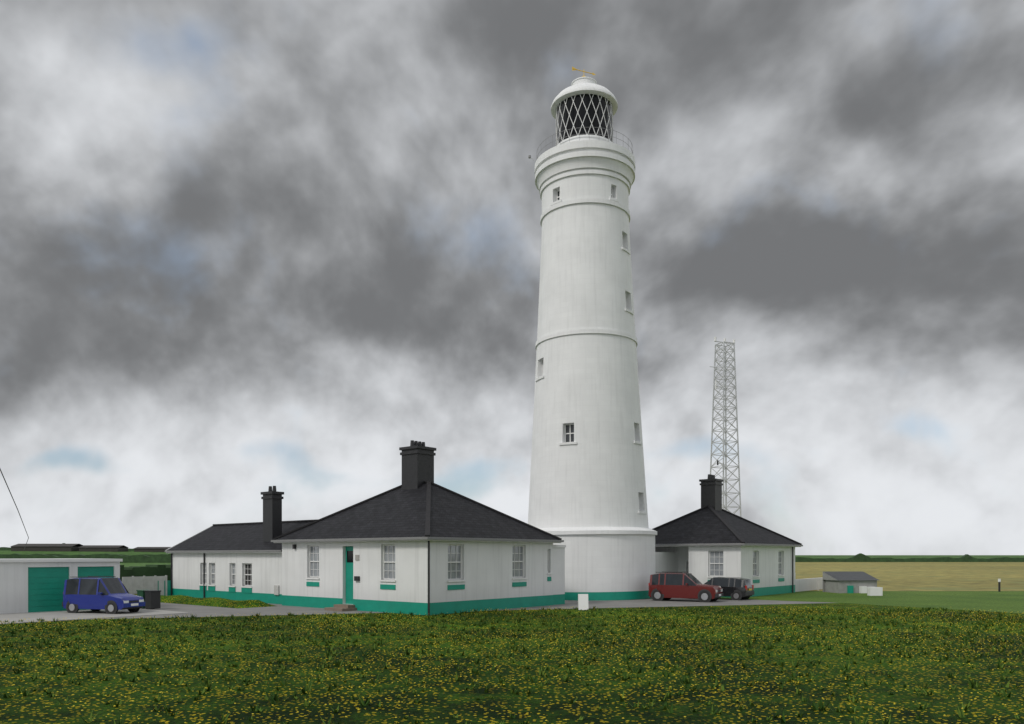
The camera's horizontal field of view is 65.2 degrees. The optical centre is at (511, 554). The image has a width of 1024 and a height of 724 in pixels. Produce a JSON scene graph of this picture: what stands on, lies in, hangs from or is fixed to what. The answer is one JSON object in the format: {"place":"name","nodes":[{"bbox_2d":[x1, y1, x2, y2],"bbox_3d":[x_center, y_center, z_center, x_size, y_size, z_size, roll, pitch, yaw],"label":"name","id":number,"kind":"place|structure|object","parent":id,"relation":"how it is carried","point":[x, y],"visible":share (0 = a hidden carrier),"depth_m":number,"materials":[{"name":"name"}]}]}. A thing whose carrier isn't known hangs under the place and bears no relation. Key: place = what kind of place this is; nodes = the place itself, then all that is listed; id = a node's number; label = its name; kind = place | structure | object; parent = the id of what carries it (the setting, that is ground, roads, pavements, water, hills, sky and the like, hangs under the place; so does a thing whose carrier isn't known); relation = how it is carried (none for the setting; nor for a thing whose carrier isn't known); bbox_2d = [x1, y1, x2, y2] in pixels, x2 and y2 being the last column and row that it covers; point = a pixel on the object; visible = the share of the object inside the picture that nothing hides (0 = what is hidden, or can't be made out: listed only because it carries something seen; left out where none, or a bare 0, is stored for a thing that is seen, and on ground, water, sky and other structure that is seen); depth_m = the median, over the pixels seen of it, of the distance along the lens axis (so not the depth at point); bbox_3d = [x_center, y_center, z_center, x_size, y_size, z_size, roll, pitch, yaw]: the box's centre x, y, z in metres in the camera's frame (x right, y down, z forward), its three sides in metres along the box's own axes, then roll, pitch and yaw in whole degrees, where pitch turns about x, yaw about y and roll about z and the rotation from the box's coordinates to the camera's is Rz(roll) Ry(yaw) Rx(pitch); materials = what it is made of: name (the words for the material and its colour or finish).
{"place":"outdoors","nodes":[
{"label":"outdoors","id":0,"kind":"place"},
{"bbox_2d":[0,469,28,548],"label":"overhead wire","id":1,"kind":"object","parent":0,"point":[15,504],"visible":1,"depth_m":15.90,"materials":[{"name":"black paint"}]},
{"bbox_2d":[0,544,170,554],"bbox_3d":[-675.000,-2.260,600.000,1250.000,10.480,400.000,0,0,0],"label":"distant hill","id":2,"kind":"structure","parent":0,"point":[68,549],"depth_m":530.00,"materials":[{"name":"green plant"}]},
{"bbox_2d":[120,565,170,595],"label":"fence gate","id":3,"kind":"structure","parent":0,"point":[133,579],"depth_m":56.32,"materials":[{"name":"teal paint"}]},
{"bbox_2d":[120,563,170,566],"bbox_3d":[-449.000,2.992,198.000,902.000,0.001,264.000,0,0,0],"label":"pasture","id":4,"kind":"structure","parent":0,"point":[133,564],"depth_m":246.78,"materials":[{"name":"green plant"}]},
{"bbox_2d":[165,486,317,603],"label":"house","id":5,"kind":"structure","parent":0,"point":[236,561],"depth_m":52.39,"materials":[{"name":"white paint"}]},
{"bbox_2d":[100,598,829,618],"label":"yard pavement","id":6,"kind":"structure","parent":0,"point":[208,611],"depth_m":45.48,"materials":[{"name":"concrete"}]},
{"bbox_2d":[0,558,188,623],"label":"double garage","id":7,"kind":"structure","parent":6,"relation":"on","point":[31,590],"depth_m":41.43,"materials":[{"name":"white paint"}]},
{"bbox_2d":[62,576,144,613],"bbox_3d":[-21.020,2.078,41.203,3.815,1.912,1.940,0,0,16],"label":"blue van","id":8,"kind":"object","parent":6,"relation":"on","point":[108,595],"visible":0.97,"depth_m":40.61,"materials":[{"name":"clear metal"}]},
{"bbox_2d":[133,594,274,607],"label":"bank grass","id":9,"kind":"structure","parent":6,"relation":"on","point":[209,601],"depth_m":47.77,"materials":[{"name":"green plant"}]},
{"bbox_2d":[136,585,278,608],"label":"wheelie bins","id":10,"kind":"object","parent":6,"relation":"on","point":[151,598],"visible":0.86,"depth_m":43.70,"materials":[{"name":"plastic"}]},
{"bbox_2d":[271,440,565,615],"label":"keepers cottage","id":11,"kind":"structure","parent":6,"relation":"on","point":[418,541],"depth_m":43.92,"materials":[{"name":"white paint"}]},
{"bbox_2d":[528,67,656,599],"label":"lighthouse tower","id":12,"kind":"structure","parent":6,"relation":"on","point":[587,499],"depth_m":54.08,"materials":[{"name":"white paint"}]},
{"bbox_2d":[648,572,722,601],"bbox_3d":[11.270,2.092,51.997,4.515,1.943,2.120,0,0,30],"label":"red suv","id":13,"kind":"object","parent":6,"relation":"on","point":[666,585],"visible":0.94,"depth_m":51.42,"materials":[{"name":"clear metal"}]},
{"bbox_2d":[688,577,753,599],"bbox_3d":[13.959,2.292,54.314,4.515,1.544,2.070,0,0,35],"label":"black estate car","id":14,"kind":"object","parent":6,"relation":"on","point":[736,588],"visible":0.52,"depth_m":52.99,"materials":[{"name":"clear metal"}]},
{"bbox_2d":[0,598,1023,723],"bbox_3d":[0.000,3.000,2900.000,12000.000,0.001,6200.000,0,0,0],"label":"terrain","id":15,"kind":"structure","parent":0,"point":[542,705],"depth_m":20.05,"materials":[{"name":"green plant"}]},
{"bbox_2d":[0,543,1023,562],"bbox_3d":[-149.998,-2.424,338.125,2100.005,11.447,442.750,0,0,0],"label":"hedgerows","id":16,"kind":"object","parent":15,"relation":"on","point":[166,558],"visible":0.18,"depth_m":329.39,"materials":[{"name":"green plant"}]},
{"bbox_2d":[0,605,1023,723],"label":"yellow wildflowers","id":17,"kind":"object","parent":15,"relation":"on","point":[822,707],"visible":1,"depth_m":26.18,"materials":[{"name":"green plant"}]},
{"bbox_2d":[577,594,588,609],"bbox_3d":[3.884,2.572,43.701,0.622,0.856,0.534,0,0,0],"label":"board sign","id":18,"kind":"object","parent":15,"relation":"on","point":[582,601],"visible":0.95,"depth_m":43.55,"materials":[{"name":"metal"}]},
{"bbox_2d":[0,0,1023,554],"label":"sky","id":19,"kind":"structure","parent":0,"point":[248,247],"materials":[{"name":"grey"}]},
{"bbox_2d":[721,591,1023,612],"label":"mown lawn","id":20,"kind":"structure","parent":0,"point":[1005,601],"depth_m":54.81,"materials":[{"name":"green plant"}]},
{"bbox_2d":[652,474,822,596],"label":"keepers cottage","id":21,"kind":"structure","parent":20,"relation":"on","point":[709,539],"depth_m":59.74,"materials":[{"name":"white paint"}]},
{"bbox_2d":[823,571,877,592],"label":"shed","id":22,"kind":"structure","parent":20,"relation":"on","point":[850,582],"depth_m":62.74,"materials":[{"name":"grey concrete"}]},
{"bbox_2d":[817,579,1000,595],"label":"posts","id":23,"kind":"object","parent":20,"relation":"on","point":[874,591],"visible":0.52,"depth_m":58.50,"materials":[{"name":"white paint"}]},
{"bbox_2d":[795,562,1023,590],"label":"crop field","id":24,"kind":"structure","parent":0,"point":[937,576],"depth_m":128.00,"materials":[{"name":"yellow plant"}]},
{"bbox_2d":[709,337,741,516],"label":"lattice mast","id":25,"kind":"object","parent":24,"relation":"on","point":[725,399],"visible":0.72,"depth_m":84.61,"materials":[{"name":"metal"}]},
{"bbox_2d":[795,555,1023,558],"bbox_3d":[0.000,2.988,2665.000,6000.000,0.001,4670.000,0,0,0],"label":"hedge","id":26,"kind":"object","parent":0,"point":[909,556],"visible":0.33,"depth_m":1406.54,"materials":[{"name":"green plant"}]}
]}

